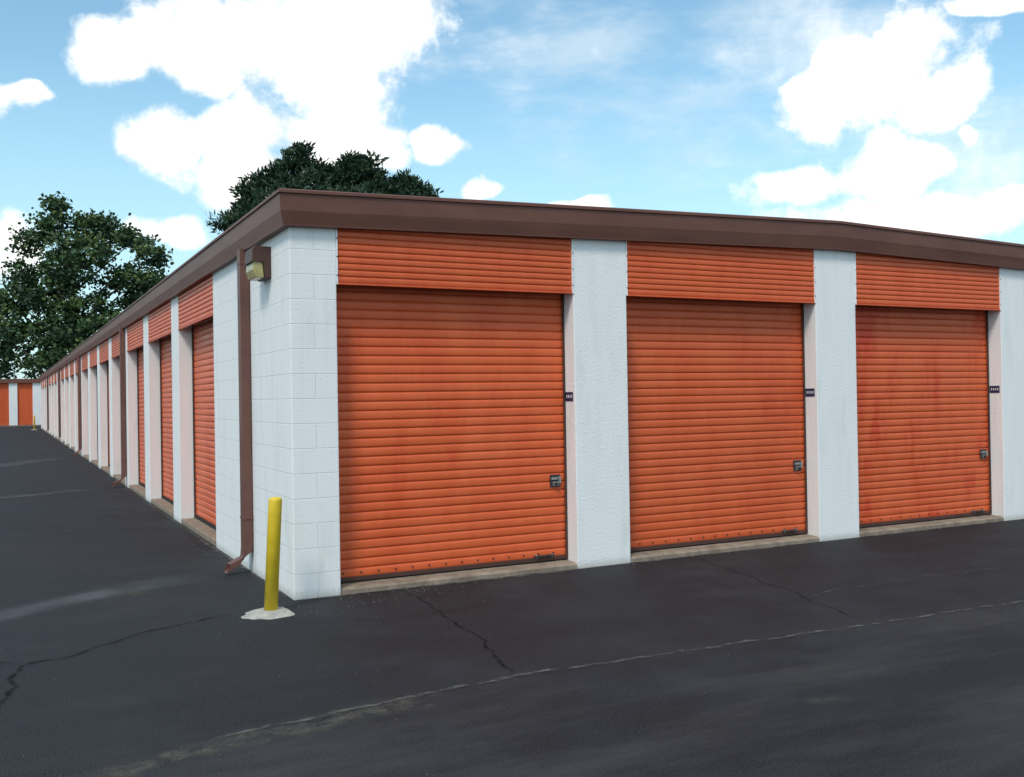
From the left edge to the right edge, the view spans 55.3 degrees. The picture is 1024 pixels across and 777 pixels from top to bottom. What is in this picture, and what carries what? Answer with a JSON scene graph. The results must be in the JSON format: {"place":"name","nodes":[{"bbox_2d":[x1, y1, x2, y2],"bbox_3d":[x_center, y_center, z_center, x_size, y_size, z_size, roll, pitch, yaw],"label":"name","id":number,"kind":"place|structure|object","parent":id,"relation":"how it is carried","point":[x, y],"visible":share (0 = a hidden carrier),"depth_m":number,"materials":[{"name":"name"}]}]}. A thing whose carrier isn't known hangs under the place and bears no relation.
{"place":"outdoors","nodes":[
{"label":"outdoors","id":0,"kind":"place"},
{"bbox_2d":[0,379,40,382],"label":"roof fascia","id":1,"kind":"structure","parent":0,"point":[19,381],"depth_m":68.87,"materials":[{"name":"metal"}]},
{"bbox_2d":[0,425,1023,776],"bbox_3d":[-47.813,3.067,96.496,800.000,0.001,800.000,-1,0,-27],"label":"asphalt ground","id":2,"kind":"structure","parent":0,"point":[718,671],"depth_m":5.90,"materials":[{"name":"asphalt"}]},
{"bbox_2d":[9,383,17,424],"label":"pillar","id":3,"kind":"structure","parent":2,"relation":"on","point":[13,414],"depth_m":68.75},
{"bbox_2d":[0,425,40,426],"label":"sill","id":4,"kind":"structure","parent":2,"relation":"on","point":[19,425],"depth_m":68.90,"materials":[{"name":"concrete"}]},
{"bbox_2d":[0,383,8,424],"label":"roll up door","id":5,"kind":"structure","parent":4,"relation":"on","point":[4,403],"depth_m":68.61,"materials":[{"name":"orange paint"}]},
{"bbox_2d":[17,383,32,424],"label":"roll up door","id":6,"kind":"structure","parent":4,"relation":"on","point":[25,402],"depth_m":69.20,"materials":[{"name":"orange paint"}]},
{"bbox_2d":[32,383,40,424],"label":"pillar","id":7,"kind":"structure","parent":2,"relation":"on","point":[37,400],"depth_m":69.46,"materials":[{"name":"paint"}]},
{"bbox_2d":[41,388,42,428],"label":"side pillar","id":8,"kind":"structure","parent":2,"relation":"on","point":[41,409],"depth_m":60.79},
{"bbox_2d":[42,380,44,428],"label":"side pillar","id":9,"kind":"structure","parent":2,"relation":"on","point":[43,406],"depth_m":58.13,"materials":[{"name":"paint"}]},
{"bbox_2d":[44,379,46,429],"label":"side pillar","id":10,"kind":"structure","parent":2,"relation":"on","point":[45,406],"depth_m":55.47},
{"bbox_2d":[46,379,48,431],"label":"side pillar","id":11,"kind":"structure","parent":2,"relation":"on","point":[46,398],"depth_m":53.01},
{"bbox_2d":[48,376,50,433],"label":"side pillar","id":12,"kind":"structure","parent":2,"relation":"on","point":[49,386],"depth_m":50.12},
{"bbox_2d":[44,376,48,433],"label":"downspout","id":13,"kind":"object","parent":12,"relation":"attached to","point":[47,406],"visible":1,"depth_m":50.29,"materials":[{"name":"metal"}]},
{"bbox_2d":[51,382,53,435],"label":"side pillar","id":14,"kind":"structure","parent":2,"relation":"on","point":[52,409],"depth_m":47.47,"materials":[{"name":"concrete"}]},
{"bbox_2d":[53,373,56,437],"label":"side pillar","id":15,"kind":"structure","parent":2,"relation":"on","point":[55,409],"depth_m":44.80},
{"bbox_2d":[56,371,60,438],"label":"side pillar","id":16,"kind":"structure","parent":2,"relation":"on","point":[57,410],"depth_m":42.15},
{"bbox_2d":[60,369,64,441],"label":"side pillar","id":17,"kind":"structure","parent":2,"relation":"on","point":[62,410],"depth_m":39.47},
{"bbox_2d":[54,369,60,441],"bbox_3d":[-18.458,0.679,39.656,0.242,2.971,0.129,-1,0,-27],"label":"downspout","id":18,"kind":"object","parent":17,"relation":"attached to","point":[59,414],"visible":0.94,"depth_m":39.64,"materials":[{"name":"metal"}]},
{"bbox_2d":[8,591,119,616],"bbox_3d":[-3.915,1.712,7.345,0.866,0.001,4.124,-1,-1,38],"label":"runoff stain","id":19,"kind":"object","parent":2,"relation":"on","point":[92,595],"visible":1,"depth_m":8.03,"materials":[{"name":"grey"}]},
{"bbox_2d":[64,366,68,444],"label":"side pillar","id":20,"kind":"structure","parent":2,"relation":"on","point":[66,397],"depth_m":36.81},
{"bbox_2d":[61,367,63,378],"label":"side header panel","id":21,"kind":"object","parent":20,"relation":"attached to","point":[62,373],"visible":0.58,"depth_m":38.34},
{"bbox_2d":[68,363,74,448],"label":"side pillar","id":22,"kind":"structure","parent":2,"relation":"on","point":[71,417],"depth_m":34.14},
{"bbox_2d":[65,365,68,376],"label":"side header panel","id":23,"kind":"object","parent":22,"relation":"attached to","point":[66,371],"visible":0.69,"depth_m":35.83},
{"bbox_2d":[74,360,77,451],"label":"side pillar","id":24,"kind":"structure","parent":2,"relation":"on","point":[76,406],"depth_m":31.46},
{"bbox_2d":[70,361,73,374],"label":"side header panel","id":25,"kind":"object","parent":24,"relation":"attached to","point":[71,368],"visible":0.67,"depth_m":32.96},
{"bbox_2d":[81,356,88,456],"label":"side pillar","id":26,"kind":"structure","parent":2,"relation":"on","point":[84,414],"depth_m":28.82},
{"bbox_2d":[73,356,81,455],"bbox_3d":[-12.905,0.513,28.963,0.242,2.971,0.129,-1,0,-27],"label":"downspout","id":27,"kind":"object","parent":26,"relation":"attached to","point":[79,405],"visible":0.88,"depth_m":28.95,"materials":[{"name":"metal"}]},
{"bbox_2d":[82,352,87,369],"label":"side header panel","id":28,"kind":"object","parent":26,"relation":"attached to","point":[84,361],"visible":0.7,"depth_m":27.55,"materials":[{"name":"metal"}]},
{"bbox_2d":[0,191,173,378],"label":"broadleaf tree","id":29,"kind":"object","parent":2,"relation":"on","point":[73,328],"visible":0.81,"depth_m":78.40,"materials":[{"name":"green plant"}]},
{"bbox_2d":[88,352,97,461],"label":"side pillar","id":30,"kind":"structure","parent":2,"relation":"on","point":[92,400],"depth_m":26.15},
{"bbox_2d":[96,365,97,454],"bbox_3d":[-11.111,0.638,26.174,0.012,2.540,0.030,-1,0,-27],"label":"side guide","id":31,"kind":"object","parent":30,"relation":"attached to","point":[97,419],"visible":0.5,"depth_m":26.16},
{"bbox_2d":[91,460,97,466],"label":"side sill","id":32,"kind":"structure","parent":2,"relation":"on","point":[95,462],"depth_m":25.40,"materials":[{"name":"concrete"}]},
{"bbox_2d":[97,345,108,468],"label":"side pillar","id":33,"kind":"structure","parent":2,"relation":"on","point":[103,432],"depth_m":23.49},
{"bbox_2d":[89,347,96,366],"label":"side header panel","id":34,"kind":"object","parent":33,"relation":"attached to","point":[93,356],"visible":0.78,"depth_m":24.97,"materials":[{"name":"metal"}]},
{"bbox_2d":[99,340,108,362],"bbox_3d":[-9.347,-0.945,22.381,0.011,0.625,2.412,-1,0,-27],"label":"side header panel","id":35,"kind":"object","parent":33,"relation":"attached to","point":[104,351],"visible":0.71,"depth_m":22.33,"materials":[{"name":"metal"}]},
{"bbox_2d":[108,360,109,463],"bbox_3d":[-9.157,0.550,22.457,0.014,2.520,2.440,-1,0,-27],"label":"side roll up door","id":36,"kind":"structure","parent":35,"relation":"attached to","point":[108,412],"depth_m":23.42,"materials":[{"name":"orange paint"}]},
{"bbox_2d":[107,369,108,465],"bbox_3d":[-9.726,0.597,23.507,0.012,2.540,0.030,-1,0,-27],"label":"side guide","id":37,"kind":"object","parent":33,"relation":"attached to","point":[107,411],"visible":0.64,"depth_m":23.50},
{"bbox_2d":[101,466,109,474],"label":"side sill","id":38,"kind":"structure","parent":2,"relation":"on","point":[106,469],"depth_m":22.66,"materials":[{"name":"concrete"}]},
{"bbox_2d":[6,617,209,694],"bbox_3d":[-2.652,1.682,5.911,0.696,0.001,2.987,-1,0,9],"label":"ground crack","id":39,"kind":"object","parent":2,"relation":"on","point":[79,653],"visible":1,"depth_m":6.06,"materials":[{"name":"black"}]},
{"bbox_2d":[108,338,120,476],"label":"side pillar","id":40,"kind":"structure","parent":2,"relation":"on","point":[114,416],"depth_m":20.82,"materials":[{"name":"concrete"}]},
{"bbox_2d":[111,333,119,356],"bbox_3d":[-7.963,-0.987,19.715,0.011,0.625,2.412,-1,0,-27],"label":"side header panel","id":41,"kind":"object","parent":40,"relation":"attached to","point":[115,346],"visible":0.49,"depth_m":20.02,"materials":[{"name":"metal"}]},
{"bbox_2d":[113,474,124,484],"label":"side sill","id":42,"kind":"structure","parent":2,"relation":"on","point":[117,476],"depth_m":20.03,"materials":[{"name":"concrete"}]},
{"bbox_2d":[125,328,139,487],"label":"side pillar","id":43,"kind":"structure","parent":2,"relation":"on","point":[132,418],"depth_m":18.15,"materials":[{"name":"concrete"}]},
{"bbox_2d":[112,328,126,486],"bbox_3d":[-7.375,0.347,18.314,0.242,2.971,0.129,-1,0,-27],"label":"downspout","id":44,"kind":"object","parent":43,"relation":"attached to","point":[123,404],"visible":0.95,"depth_m":18.30,"materials":[{"name":"metal"}]},
{"bbox_2d":[137,348,138,483],"bbox_3d":[-6.956,0.513,18.174,0.012,2.540,0.030,-1,0,-27],"label":"side guide","id":45,"kind":"object","parent":43,"relation":"attached to","point":[138,419],"visible":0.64,"depth_m":18.16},
{"bbox_2d":[130,484,145,498],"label":"side sill","id":46,"kind":"structure","parent":2,"relation":"on","point":[139,489],"depth_m":17.26,"materials":[{"name":"concrete"}]},
{"bbox_2d":[143,315,162,502],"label":"side pillar","id":47,"kind":"structure","parent":2,"relation":"on","point":[152,420],"depth_m":15.49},
{"bbox_2d":[127,318,142,350],"bbox_3d":[-6.578,-1.028,17.048,0.011,0.625,2.412,-1,0,-27],"label":"side header panel","id":48,"kind":"object","parent":47,"relation":"attached to","point":[135,334],"visible":0.64,"depth_m":16.97,"materials":[{"name":"metal"}]},
{"bbox_2d":[138,346,144,484],"bbox_3d":[-6.387,0.467,17.124,0.014,2.520,2.440,-1,0,-27],"label":"side roll up door","id":49,"kind":"structure","parent":48,"relation":"attached to","point":[141,413],"depth_m":17.82,"materials":[{"name":"orange paint"}]},
{"bbox_2d":[159,339,162,496],"bbox_3d":[-5.571,0.472,15.508,0.012,2.540,0.030,-1,0,-27],"label":"side guide","id":50,"kind":"object","parent":47,"relation":"attached to","point":[160,417],"visible":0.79,"depth_m":15.50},
{"bbox_2d":[151,498,173,517],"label":"side sill","id":51,"kind":"structure","parent":2,"relation":"on","point":[167,507],"depth_m":14.50,"materials":[{"name":"concrete"}]},
{"bbox_2d":[162,496,173,504],"bbox_3d":[-4.975,1.707,14.451,0.050,0.055,2.420,-1,0,-27],"label":"side rubber seal","id":52,"kind":"object","parent":51,"relation":"on","point":[168,499],"visible":0.36,"depth_m":14.91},
{"bbox_2d":[171,296,195,522],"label":"side pillar","id":53,"kind":"structure","parent":2,"relation":"on","point":[182,416],"depth_m":12.83,"materials":[{"name":"concrete"}]},
{"bbox_2d":[148,301,170,340],"bbox_3d":[-5.193,-1.070,14.381,0.011,0.625,2.412,-1,0,-27],"label":"side header panel","id":54,"kind":"object","parent":53,"relation":"attached to","point":[159,322],"visible":0.77,"depth_m":14.31,"materials":[{"name":"metal"}]},
{"bbox_2d":[148,332,170,342],"bbox_3d":[-5.184,-0.749,14.381,0.032,0.017,2.420,-1,0,-27],"label":"side header lip","id":55,"kind":"object","parent":54,"relation":"attached to","point":[169,333],"visible":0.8,"depth_m":14.30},
{"bbox_2d":[161,334,173,500],"bbox_3d":[-5.002,0.425,14.457,0.014,2.520,2.440,-1,0,-27],"label":"side roll up door","id":56,"kind":"structure","parent":54,"relation":"attached to","point":[167,417],"depth_m":15.01,"materials":[{"name":"orange paint"}]},
{"bbox_2d":[191,325,194,517],"bbox_3d":[-4.186,0.430,12.841,0.012,2.540,0.030,-1,0,-27],"label":"side guide","id":57,"kind":"object","parent":53,"relation":"attached to","point":[193,421],"visible":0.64,"depth_m":12.83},
{"bbox_2d":[178,275,212,327],"bbox_3d":[-3.808,-1.112,11.715,0.011,0.625,2.412,-1,0,-27],"label":"side header panel","id":58,"kind":"object","parent":53,"relation":"attached to","point":[195,303],"visible":0.71,"depth_m":11.57,"materials":[{"name":"metal"}]},
{"bbox_2d":[178,314,212,329],"bbox_3d":[-3.799,-0.791,11.715,0.032,0.017,2.420,-1,0,-27],"label":"side header lip","id":59,"kind":"object","parent":58,"relation":"attached to","point":[197,321],"visible":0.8,"depth_m":11.60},
{"bbox_2d":[193,317,215,525],"bbox_3d":[-3.617,0.384,11.790,0.014,2.520,2.440,-1,0,-27],"label":"side roll up door","id":60,"kind":"structure","parent":58,"relation":"attached to","point":[204,429],"depth_m":12.21,"materials":[{"name":"orange paint"}]},
{"bbox_2d":[39,188,1023,380],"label":"roof fascia","id":61,"kind":"structure","parent":53,"relation":"on","point":[277,211],"depth_m":9.31,"materials":[{"name":"brown metal"}]},
{"bbox_2d":[182,518,215,545],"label":"side sill","id":62,"kind":"structure","parent":2,"relation":"on","point":[203,530],"depth_m":11.77,"materials":[{"name":"concrete"}]},
{"bbox_2d":[195,514,215,529],"bbox_3d":[-3.590,1.666,11.785,0.050,0.055,2.420,-1,0,-27],"label":"side rubber seal","id":63,"kind":"object","parent":62,"relation":"on","point":[206,522],"visible":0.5,"depth_m":12.17,"materials":[{"name":"rubber"}]},
{"bbox_2d":[241,497,294,619],"bbox_3d":[-1.841,1.274,7.287,0.400,0.918,0.410,-1,0,-27],"label":"bollard","id":64,"kind":"object","parent":2,"relation":"on","point":[271,609],"visible":0.87,"depth_m":7.27,"materials":[{"name":"yellow paint"}]},
{"bbox_2d":[213,227,340,600],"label":"corner block wall","id":65,"kind":"structure","parent":2,"relation":"on","point":[294,386],"depth_m":7.93,"materials":[{"name":"concrete"}]},
{"bbox_2d":[224,249,252,573],"bbox_3d":[-2.541,0.202,9.006,0.242,2.971,0.129,-1,0,-27],"label":"downspout","id":66,"kind":"object","parent":65,"relation":"attached to","point":[244,371],"visible":0.95,"depth_m":8.99,"materials":[{"name":"metal"}]},
{"bbox_2d":[240,516,253,519],"bbox_3d":[-2.453,1.193,9.036,0.096,0.025,0.136,-1,0,-27],"label":"downspout strap","id":67,"kind":"object","parent":66,"relation":"attached to","point":[245,518],"visible":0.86,"depth_m":8.98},
{"bbox_2d":[244,246,270,281],"bbox_3d":[-2.185,-1.069,8.387,0.166,0.270,0.288,-1,0,-27],"label":"wall light","id":68,"kind":"object","parent":65,"relation":"attached to","point":[257,264],"visible":1,"depth_m":8.28,"materials":[{"name":"metal"}]},
{"bbox_2d":[204,140,356,234],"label":"broadleaf tree","id":69,"kind":"object","parent":2,"relation":"on","point":[287,172],"visible":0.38,"depth_m":59.47,"materials":[{"name":"green plant"}]},
{"bbox_2d":[322,149,398,194],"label":"broadleaf tree","id":70,"kind":"object","parent":2,"relation":"on","point":[363,172],"visible":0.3,"depth_m":59.90,"materials":[{"name":"green plant"}]},
{"bbox_2d":[376,168,444,196],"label":"tree","id":71,"kind":"object","parent":2,"relation":"on","point":[407,183],"visible":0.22,"depth_m":60.15,"materials":[{"name":"green plant"}]},
{"bbox_2d":[341,560,577,594],"bbox_3d":[-0.507,1.662,8.676,2.247,0.118,0.499,-1,0,-27],"label":"door sill","id":72,"kind":"structure","parent":2,"relation":"on","point":[420,580],"depth_m":8.45,"materials":[{"name":"concrete"}]},
{"bbox_2d":[336,285,565,577],"bbox_3d":[-0.504,0.311,8.639,2.267,2.520,0.014,-1,0,-27],"label":"roll up door","id":73,"kind":"structure","parent":72,"relation":"on","point":[450,429],"depth_m":8.60,"materials":[{"name":"orange paint"}]},
{"bbox_2d":[342,552,553,574],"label":"bottom rivets","id":74,"kind":"object","parent":73,"relation":"attached to","point":[445,563],"visible":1,"depth_m":8.56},
{"bbox_2d":[341,555,565,581],"bbox_3d":[-0.485,1.583,8.631,2.247,0.036,0.042,-1,0,-27],"label":"door bottom bar","id":75,"kind":"object","parent":73,"relation":"attached to","point":[423,571],"depth_m":8.57,"materials":[{"name":"metal"}]},
{"bbox_2d":[534,554,553,557],"bbox_3d":[0.297,1.542,8.999,0.200,0.014,0.030,-1,0,-27],"label":"bottom handle","id":76,"kind":"object","parent":73,"relation":"attached to","point":[538,556],"visible":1,"depth_m":8.98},
{"bbox_2d":[550,474,559,486],"bbox_3d":[0.401,0.857,9.087,0.110,0.115,0.007,-1,0,-27],"label":"latch plate","id":77,"kind":"object","parent":73,"relation":"attached to","point":[552,481],"visible":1,"depth_m":9.07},
{"bbox_2d":[341,559,566,583],"bbox_3d":[-0.489,1.608,8.640,2.247,0.015,0.040,-1,0,-27],"label":"rubber seal","id":78,"kind":"object","parent":72,"relation":"on","point":[451,571],"visible":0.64,"depth_m":8.59,"materials":[{"name":"rubber"}]},
{"bbox_2d":[244,615,929,731],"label":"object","id":79,"kind":"object","parent":2,"relation":"on","point":[538,671],"visible":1,"depth_m":5.38,"materials":[{"name":"grey"}]},
{"bbox_2d":[564,239,630,568],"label":"front pillar","id":80,"kind":"structure","parent":2,"relation":"on","point":[597,444],"depth_m":9.10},
{"bbox_2d":[337,229,571,291],"bbox_3d":[-0.442,-1.189,8.483,2.239,0.625,0.012,-1,0,-27],"label":"header panel","id":81,"kind":"object","parent":80,"relation":"attached to","point":[444,260],"visible":0.84,"depth_m":8.45,"materials":[{"name":"metal"}]},
{"bbox_2d":[335,229,337,283],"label":"header side trim","id":82,"kind":"structure","parent":81,"relation":"attached to","point":[336,257],"depth_m":7.95,"materials":[{"name":"metal"}]},
{"bbox_2d":[336,282,572,293],"bbox_3d":[-0.439,-0.868,8.484,2.247,0.017,0.032,-1,0,-27],"label":"header lip","id":83,"kind":"object","parent":81,"relation":"attached to","point":[439,287],"visible":1,"depth_m":8.43,"materials":[{"name":"metal"}]},
{"bbox_2d":[571,239,573,293],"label":"header side trim","id":84,"kind":"structure","parent":81,"relation":"attached to","point":[572,280],"depth_m":8.98,"materials":[{"name":"metal"}]},
{"bbox_2d":[561,294,567,558],"bbox_3d":[0.493,0.324,9.132,0.022,2.530,0.012,-1,0,-27],"label":"door guide","id":85,"kind":"object","parent":80,"relation":"attached to","point":[564,427],"depth_m":9.13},
{"bbox_2d":[566,392,572,400],"bbox_3d":[0.532,0.075,9.071,0.004,0.085,0.130,-1,0,-27],"label":"unit plate","id":86,"kind":"object","parent":80,"relation":"attached to","point":[569,398],"visible":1,"depth_m":9.06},
{"bbox_2d":[627,242,813,301],"bbox_3d":[2.143,-1.220,9.825,2.400,0.625,0.012,-1,0,-27],"label":"header panel","id":87,"kind":"object","parent":80,"relation":"attached to","point":[694,270],"visible":0.92,"depth_m":9.79,"materials":[{"name":"metal"}]},
{"bbox_2d":[625,241,627,295],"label":"header side trim","id":88,"kind":"structure","parent":87,"relation":"attached to","point":[626,268],"depth_m":9.26,"materials":[{"name":"metal"}]},
{"bbox_2d":[628,294,814,303],"bbox_3d":[2.146,-0.899,9.827,2.408,0.017,0.032,-1,0,-27],"label":"header lip","id":89,"kind":"object","parent":87,"relation":"attached to","point":[660,296],"visible":1,"depth_m":9.77,"materials":[{"name":"metal"}]},
{"bbox_2d":[813,249,815,302],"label":"header side trim","id":90,"kind":"structure","parent":87,"relation":"attached to","point":[814,277],"depth_m":10.36,"materials":[{"name":"metal"}]},
{"bbox_2d":[341,523,980,595],"bbox_3d":[2.277,1.629,9.807,9.000,0.001,0.153,-1,0,-27],"label":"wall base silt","id":91,"kind":"object","parent":2,"relation":"on","point":[657,560],"depth_m":9.27,"materials":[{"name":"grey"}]},
{"bbox_2d":[630,534,819,562],"bbox_3d":[2.077,1.631,10.018,2.408,0.118,0.499,-1,0,-27],"label":"door sill","id":92,"kind":"structure","parent":2,"relation":"on","point":[709,549],"depth_m":9.80,"materials":[{"name":"concrete"}]},
{"bbox_2d":[626,296,805,547],"bbox_3d":[2.080,0.279,9.981,2.428,2.520,0.014,-1,0,-27],"label":"roll up door","id":93,"kind":"structure","parent":92,"relation":"on","point":[715,421],"depth_m":9.96,"materials":[{"name":"orange paint"}]},
{"bbox_2d":[630,530,805,551],"bbox_3d":[2.100,1.551,9.973,2.408,0.036,0.042,-1,0,-27],"label":"door bottom bar","id":94,"kind":"object","parent":93,"relation":"attached to","point":[714,541],"depth_m":9.93,"materials":[{"name":"metal"}]},
{"bbox_2d":[793,460,800,470],"bbox_3d":[3.056,0.825,10.466,0.110,0.115,0.007,-1,0,-27],"label":"latch plate","id":95,"kind":"object","parent":93,"relation":"attached to","point":[794,466],"visible":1,"depth_m":10.45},
{"bbox_2d":[630,533,806,552],"bbox_3d":[2.095,1.577,9.983,2.408,0.015,0.040,-1,0,-27],"label":"rubber seal","id":96,"kind":"object","parent":92,"relation":"on","point":[717,543],"visible":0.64,"depth_m":9.96,"materials":[{"name":"rubber"}]},
{"bbox_2d":[804,250,858,541],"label":"front pillar","id":97,"kind":"structure","parent":2,"relation":"on","point":[831,420],"depth_m":10.48,"materials":[{"name":"paint"}]},
{"bbox_2d":[801,303,807,532],"bbox_3d":[3.149,0.291,10.512,0.022,2.530,0.012,-1,0,-27],"label":"door guide","id":98,"kind":"object","parent":97,"relation":"attached to","point":[804,414],"depth_m":10.51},
{"bbox_2d":[805,388,814,395],"bbox_3d":[3.188,0.043,10.451,0.004,0.085,0.130,-1,0,-27],"label":"unit plate","id":99,"kind":"object","parent":97,"relation":"attached to","point":[811,390],"visible":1,"depth_m":10.44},
{"bbox_2d":[856,253,999,308],"bbox_3d":[4.799,-1.253,11.205,2.400,0.625,0.012,-1,0,-27],"label":"header panel","id":100,"kind":"object","parent":97,"relation":"attached to","point":[886,280],"visible":0.9,"depth_m":11.15,"materials":[{"name":"metal"}]},
{"bbox_2d":[854,253,856,304],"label":"header side trim","id":101,"kind":"structure","parent":100,"relation":"attached to","point":[855,277],"depth_m":10.64,"materials":[{"name":"metal"}]},
{"bbox_2d":[857,303,1000,310],"bbox_3d":[4.802,-0.932,11.207,2.408,0.017,0.032,-1,0,-27],"label":"header lip","id":102,"kind":"object","parent":100,"relation":"attached to","point":[928,307],"visible":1,"depth_m":11.16,"materials":[{"name":"metal"}]},
{"bbox_2d":[998,268,1000,309],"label":"header side trim","id":103,"kind":"structure","parent":100,"relation":"attached to","point":[999,278],"depth_m":11.74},
{"bbox_2d":[859,515,1003,536],"bbox_3d":[4.733,1.598,11.399,2.408,0.118,0.498,-1,0,-27],"label":"door sill","id":104,"kind":"structure","parent":2,"relation":"on","point":[888,529],"depth_m":11.19,"materials":[{"name":"concrete"}]},
{"bbox_2d":[855,305,989,523],"bbox_3d":[4.736,0.247,11.361,2.428,2.520,0.014,-1,0,-27],"label":"roll up door","id":105,"kind":"structure","parent":104,"relation":"on","point":[922,407],"depth_m":11.37,"materials":[{"name":"orange paint"}]},
{"bbox_2d":[859,511,989,527],"bbox_3d":[4.756,1.519,11.353,2.408,0.036,0.042,-1,0,-27],"label":"door bottom bar","id":106,"kind":"object","parent":105,"relation":"attached to","point":[920,519],"depth_m":11.33,"materials":[{"name":"metal"}]},
{"bbox_2d":[980,449,985,458],"bbox_3d":[5.712,0.792,11.846,0.110,0.115,0.007,-1,0,-27],"label":"latch plate","id":107,"kind":"object","parent":105,"relation":"attached to","point":[981,454],"visible":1,"depth_m":11.83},
{"bbox_2d":[859,514,990,528],"bbox_3d":[4.751,1.544,11.363,2.408,0.015,0.040,-1,0,-27],"label":"rubber seal","id":108,"kind":"object","parent":104,"relation":"on","point":[924,521],"visible":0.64,"depth_m":11.36,"materials":[{"name":"rubber"}]},
{"bbox_2d":[986,268,1023,520],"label":"front pillar","id":109,"kind":"structure","parent":2,"relation":"on","point":[1006,345],"depth_m":11.83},
{"bbox_2d":[986,310,991,513],"bbox_3d":[5.805,0.259,11.892,0.022,2.530,0.012,-1,0,-27],"label":"door guide","id":110,"kind":"object","parent":109,"relation":"attached to","point":[989,436],"depth_m":11.89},
{"bbox_2d":[990,386,999,392],"bbox_3d":[5.844,0.010,11.830,0.004,0.085,0.130,-1,0,-27],"label":"unit plate","id":111,"kind":"object","parent":109,"relation":"attached to","point":[994,390],"visible":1,"depth_m":11.82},
{"bbox_2d":[0,0,1023,378],"label":"sky","id":112,"kind":"structure","parent":0,"point":[903,114],"materials":[{"name":"blue"}]}
]}

